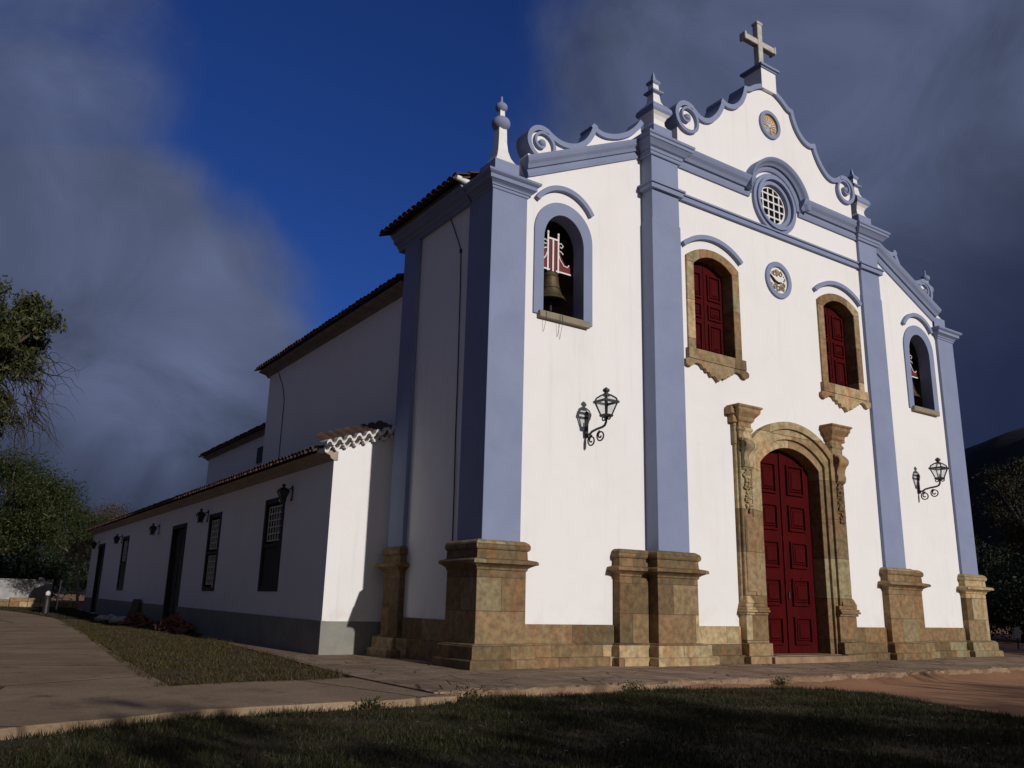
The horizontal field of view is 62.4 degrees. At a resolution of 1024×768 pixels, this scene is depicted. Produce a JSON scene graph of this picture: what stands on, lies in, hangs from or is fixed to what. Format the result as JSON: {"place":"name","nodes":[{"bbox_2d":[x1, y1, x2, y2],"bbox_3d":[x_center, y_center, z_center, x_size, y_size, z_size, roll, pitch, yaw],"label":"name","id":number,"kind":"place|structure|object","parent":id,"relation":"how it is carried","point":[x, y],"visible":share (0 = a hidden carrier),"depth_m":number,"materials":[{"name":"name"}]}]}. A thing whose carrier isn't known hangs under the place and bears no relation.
{"place":"outdoors","nodes":[
{"label":"outdoors","id":0,"kind":"place"},
{"bbox_2d":[0,531,88,594],"bbox_3d":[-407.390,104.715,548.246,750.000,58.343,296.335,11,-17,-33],"label":"hill","id":1,"kind":"structure","parent":0,"point":[64,589],"depth_m":495.35,"materials":[{"name":"green plant"}]},
{"bbox_2d":[0,606,105,619],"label":"grass","id":2,"kind":"structure","parent":0,"point":[58,613],"depth_m":48.45,"materials":[{"name":"green plant"}]},
{"bbox_2d":[42,591,50,613],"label":"bollard","id":3,"kind":"object","parent":2,"relation":"on","point":[46,603],"visible":0.96,"depth_m":46.47,"materials":[{"name":"black metal"}]},
{"bbox_2d":[56,581,61,609],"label":"post","id":4,"kind":"object","parent":2,"relation":"on","point":[58,594],"visible":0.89,"depth_m":53.90,"materials":[{"name":"white paint"}]},
{"bbox_2d":[36,505,115,609],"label":"slender tree","id":5,"kind":"object","parent":2,"relation":"on","point":[79,536],"visible":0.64,"depth_m":56.35,"materials":[{"name":"green plant"}]},
{"bbox_2d":[0,610,119,659],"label":"path","id":6,"kind":"structure","parent":0,"point":[24,636],"depth_m":23.92,"materials":[{"name":"concrete"}]},
{"bbox_2d":[62,618,342,685],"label":"grass","id":7,"kind":"structure","parent":0,"point":[142,634],"depth_m":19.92,"materials":[{"name":"green plant"}]},
{"bbox_2d":[94,615,112,620],"bbox_3d":[-18.700,10.734,38.784,0.642,0.288,0.971,-3,-15,16],"label":"sack","id":8,"kind":"object","parent":7,"relation":"on","point":[101,617],"visible":0.58,"depth_m":38.51,"materials":[{"name":"fabric"}]},
{"bbox_2d":[107,616,125,622],"bbox_3d":[-17.160,10.366,37.205,1.187,0.313,0.771,11,-17,-33],"label":"sack","id":9,"kind":"object","parent":7,"relation":"on","point":[115,619],"visible":0.42,"depth_m":36.90,"materials":[{"name":"fabric"}]},
{"bbox_2d":[127,599,141,616],"bbox_3d":[-17.500,10.468,39.091,0.075,1.050,1.100,29,-27,-32],"label":"board","id":10,"kind":"object","parent":7,"relation":"on","point":[134,606],"visible":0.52,"depth_m":39.09,"materials":[{"name":"brown wood"}]},
{"bbox_2d":[117,612,159,626],"bbox_3d":[-15.658,9.844,35.324,1.565,0.651,2.739,11,-17,-33],"label":"tile heap","id":11,"kind":"object","parent":7,"relation":"on","point":[139,619],"visible":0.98,"depth_m":34.80,"materials":[{"name":"tile"}]},
{"bbox_2d":[154,611,195,633],"bbox_3d":[-12.523,8.824,31.227,1.290,0.833,3.219,11,-17,-33],"label":"tile heap","id":12,"kind":"object","parent":7,"relation":"on","point":[176,623],"visible":0.97,"depth_m":30.63,"materials":[{"name":"tile"}]},
{"bbox_2d":[58,619,350,686],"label":"curb","id":13,"kind":"structure","parent":7,"relation":"on","point":[118,653],"depth_m":17.23,"materials":[{"name":"grey concrete"}]},
{"bbox_2d":[0,659,456,739],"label":"path","id":14,"kind":"structure","parent":0,"point":[39,695],"depth_m":12.26,"materials":[{"name":"concrete"}]},
{"bbox_2d":[199,635,307,662],"bbox_3d":[-7.266,7.527,24.147,1.202,0.179,12.465,10,-17,-29],"label":"paver strip","id":15,"kind":"object","parent":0,"point":[268,649],"visible":0.38,"depth_m":23.56,"materials":[{"name":"concrete"}]},
{"bbox_2d":[0,683,1023,767],"bbox_3d":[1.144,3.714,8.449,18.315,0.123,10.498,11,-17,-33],"label":"grass","id":16,"kind":"structure","parent":0,"point":[888,708],"depth_m":9.91,"materials":[{"name":"green plant"}]},
{"bbox_2d":[353,695,393,709],"bbox_3d":[-1.951,4.509,11.935,0.675,0.267,0.328,11,-17,-33],"label":"weed","id":17,"kind":"object","parent":16,"relation":"on","point":[369,702],"visible":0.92,"depth_m":11.90,"materials":[{"name":"green plant"}]},
{"bbox_2d":[17,685,1023,767],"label":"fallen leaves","id":18,"kind":"object","parent":16,"relation":"on","point":[578,730],"visible":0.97,"depth_m":9.99,"materials":[{"name":"brown plant"}]},
{"bbox_2d":[0,0,1023,531],"label":"sky","id":19,"kind":"structure","parent":0,"point":[198,187],"materials":[{"name":"blue"}]},
{"bbox_2d":[33,594,1023,716],"bbox_3d":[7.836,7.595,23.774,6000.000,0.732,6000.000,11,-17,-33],"label":"ground","id":20,"kind":"structure","parent":0,"point":[996,691],"depth_m":18.27,"materials":[{"name":"beige stone"}]},
{"bbox_2d":[0,577,53,599],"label":"boundary wall","id":21,"kind":"structure","parent":20,"relation":"on","point":[39,587],"depth_m":62.15,"materials":[{"name":"white paint"}]},
{"bbox_2d":[0,597,83,607],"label":"stone wall","id":22,"kind":"structure","parent":20,"relation":"on","point":[22,602],"depth_m":58.19,"materials":[{"name":"stone"}]},
{"bbox_2d":[0,275,86,473],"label":"mango tree","id":23,"kind":"object","parent":20,"relation":"on","point":[24,328],"visible":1,"depth_m":29.91,"materials":[{"name":"green plant"}]},
{"bbox_2d":[0,539,87,600],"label":"background tree","id":24,"kind":"object","parent":20,"relation":"on","point":[47,567],"visible":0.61,"depth_m":69.64,"materials":[{"name":"green plant"}]},
{"bbox_2d":[0,443,94,555],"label":"broad tree","id":25,"kind":"object","parent":20,"relation":"on","point":[32,496],"visible":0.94,"depth_m":57.79,"materials":[{"name":"green plant"}]},
{"bbox_2d":[56,542,91,600],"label":"background tree","id":26,"kind":"object","parent":20,"relation":"on","point":[84,566],"visible":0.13,"depth_m":74.64,"materials":[{"name":"green plant"}]},
{"bbox_2d":[45,498,134,559],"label":"dry tree","id":27,"kind":"object","parent":20,"relation":"on","point":[114,511],"visible":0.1,"depth_m":60.78,"materials":[{"name":"brown plant"}]},
{"bbox_2d":[82,420,394,654],"bbox_3d":[-14.107,7.861,38.724,4.879,6.450,39.400,11,-17,-33],"label":"church annex","id":28,"kind":"object","parent":20,"relation":"on","point":[253,559],"visible":0.99,"depth_m":25.20,"materials":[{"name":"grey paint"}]},
{"bbox_2d":[91,540,99,548],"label":"wall lantern","id":29,"kind":"object","parent":28,"relation":"attached to","point":[93,544],"depth_m":51.34,"materials":[{"name":"black metal"}]},
{"bbox_2d":[90,543,105,612],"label":"door","id":30,"kind":"structure","parent":28,"relation":"in","point":[95,593],"depth_m":50.48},
{"bbox_2d":[113,534,122,543],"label":"wall lantern","id":31,"kind":"object","parent":28,"relation":"attached to","point":[116,538],"depth_m":45.38,"materials":[{"name":"black metal"}]},
{"bbox_2d":[116,535,129,589],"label":"window","id":32,"kind":"structure","parent":28,"relation":"in","point":[125,544],"depth_m":44.52,"materials":[{"name":"black wood"}]},
{"bbox_2d":[149,523,159,534],"bbox_3d":[-16.233,6.599,38.414,0.446,0.552,0.304,11,-17,-33],"label":"wall lantern","id":33,"kind":"object","parent":28,"relation":"attached to","point":[152,529],"depth_m":38.31,"materials":[{"name":"black metal"}]},
{"bbox_2d":[162,523,187,619],"bbox_3d":[-13.847,7.879,34.921,0.225,4.121,2.400,11,-17,-33],"label":"door","id":34,"kind":"structure","parent":28,"relation":"in","point":[172,589],"depth_m":35.38,"materials":[{"name":"black wood"}]},
{"bbox_2d":[196,508,208,522],"bbox_3d":[-11.652,4.972,31.873,0.446,0.552,0.304,11,-17,-33],"label":"wall lantern","id":35,"kind":"object","parent":28,"relation":"attached to","point":[200,515],"depth_m":31.77,"materials":[{"name":"black metal"}]},
{"bbox_2d":[201,512,222,590],"bbox_3d":[-10.853,6.111,30.818,0.185,2.780,1.610,11,-17,-33],"label":"window","id":36,"kind":"structure","parent":28,"relation":"in","point":[215,520],"depth_m":30.98,"materials":[{"name":"black wood"}]},
{"bbox_2d":[257,497,284,590],"bbox_3d":[-7.203,4.845,25.596,0.185,2.780,1.760,11,-17,-33],"label":"window","id":37,"kind":"structure","parent":28,"relation":"in","point":[268,577],"depth_m":25.70,"materials":[{"name":"black wood"}]},
{"bbox_2d":[276,483,292,502],"bbox_3d":[-6.593,3.179,24.648,0.446,0.552,0.304,11,-17,-33],"label":"wall lantern","id":38,"kind":"object","parent":28,"relation":"attached to","point":[283,492],"depth_m":24.55,"materials":[{"name":"black metal"}]},
{"bbox_2d":[449,679,496,698],"bbox_3d":[-0.589,4.875,13.496,1.019,0.386,0.488,11,-17,-33],"label":"weed","id":39,"kind":"object","parent":20,"relation":"on","point":[466,693],"visible":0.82,"depth_m":13.43,"materials":[{"name":"green plant"}]},
{"bbox_2d":[618,679,648,691],"bbox_3d":[2.193,5.414,15.239,0.458,0.357,0.618,-7,-17,28],"label":"weed","id":40,"kind":"object","parent":20,"relation":"on","point":[642,685],"visible":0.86,"depth_m":15.21,"materials":[{"name":"green plant"}]},
{"bbox_2d":[435,666,1023,697],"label":"kerb","id":41,"kind":"structure","parent":20,"relation":"on","point":[578,688],"depth_m":16.37,"materials":[{"name":"stone"}]},
{"bbox_2d":[772,676,790,686],"bbox_3d":[5.562,6.110,17.363,0.663,0.256,0.328,14,-19,-41],"label":"weed","id":42,"kind":"object","parent":20,"relation":"on","point":[781,682],"visible":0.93,"depth_m":17.33,"materials":[{"name":"green plant"}]},
{"bbox_2d":[970,455,1023,578],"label":"scrub tree","id":43,"kind":"object","parent":20,"relation":"on","point":[1011,491],"visible":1,"depth_m":42.65,"materials":[{"name":"green plant"}]},
{"bbox_2d":[974,533,1023,636],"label":"dark tree","id":44,"kind":"object","parent":20,"relation":"on","point":[992,559],"visible":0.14,"depth_m":51.46,"materials":[{"name":"green plant"}]},
{"bbox_2d":[978,559,1023,642],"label":"dark tree","id":45,"kind":"object","parent":20,"relation":"on","point":[1010,612],"visible":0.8,"depth_m":46.42,"materials":[{"name":"green plant"}]},
{"bbox_2d":[1014,627,1020,648],"bbox_3d":[22.441,11.289,37.559,0.480,0.950,0.069,11,-17,-33],"label":"sign","id":46,"kind":"object","parent":20,"relation":"on","point":[1017,632],"visible":0.94,"depth_m":37.55,"materials":[{"name":"black metal"}]},
{"bbox_2d":[198,21,1003,669],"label":"church","id":47,"kind":"structure","parent":0,"point":[744,323],"depth_m":23.39,"materials":[{"name":"paint"}]},
{"bbox_2d":[256,446,262,463],"bbox_3d":[-10.381,2.923,34.875,0.070,0.650,0.700,11,-17,-33],"label":"window","id":48,"kind":"structure","parent":47,"relation":"in","point":[259,450],"depth_m":34.82,"materials":[{"name":"glass"}]},
{"bbox_2d":[543,230,572,310],"bbox_3d":[1.013,-2.966,22.312,1.235,2.197,0.858,1,-15,0],"label":"bell","id":49,"kind":"object","parent":47,"relation":"hanging from","point":[555,266],"visible":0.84,"depth_m":22.25,"materials":[{"name":"brown metal"}]},
{"bbox_2d":[584,387,619,445],"bbox_3d":[2.139,0.808,20.875,0.460,1.388,1.035,11,-17,-33],"label":"wall lantern","id":50,"kind":"object","parent":47,"relation":"attached to","point":[606,404],"depth_m":20.74,"materials":[{"name":"black metal"}]},
{"bbox_2d":[681,235,748,382],"bbox_3d":[5.686,-2.126,24.485,2.565,4.400,0.630,11,-17,-33],"label":"window","id":51,"kind":"structure","parent":47,"relation":"in","point":[714,341],"depth_m":24.61,"materials":[{"name":"stone"}]},
{"bbox_2d":[724,403,870,663],"bbox_3d":[8.076,4.372,24.363,5.320,6.935,1.180,11,-17,-33],"label":"doorway","id":52,"kind":"structure","parent":47,"relation":"in","point":[796,601],"depth_m":24.50,"materials":[{"name":"stone"}]},
{"bbox_2d":[812,281,870,412],"bbox_3d":[10.564,-1.182,27.666,2.565,4.400,0.630,11,-17,-33],"label":"window","id":53,"kind":"structure","parent":47,"relation":"in","point":[842,376],"depth_m":27.82,"materials":[{"name":"stone"}]},
{"bbox_2d":[910,355,920,399],"bbox_3d":[14.455,-0.287,31.059,1.235,2.197,0.858,1,-15,0],"label":"bell","id":54,"kind":"object","parent":47,"relation":"hanging from","point":[915,376],"visible":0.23,"depth_m":31.15,"materials":[{"name":"brown metal"}]},
{"bbox_2d":[916,457,948,499],"bbox_3d":[14.259,3.221,28.762,0.460,1.388,1.035,11,-17,-33],"label":"wall lantern","id":55,"kind":"object","parent":47,"relation":"attached to","point":[939,478],"depth_m":28.62,"materials":[{"name":"black metal"}]},
{"bbox_2d":[276,652,1023,696],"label":"church apron","id":56,"kind":"object","parent":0,"point":[422,676],"visible":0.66,"depth_m":18.17,"materials":[{"name":"grey concrete"}]},
{"bbox_2d":[964,427,1023,588],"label":"hill","id":57,"kind":"structure","parent":0,"point":[999,450],"depth_m":211.31,"materials":[{"name":"green plant"}]}
]}

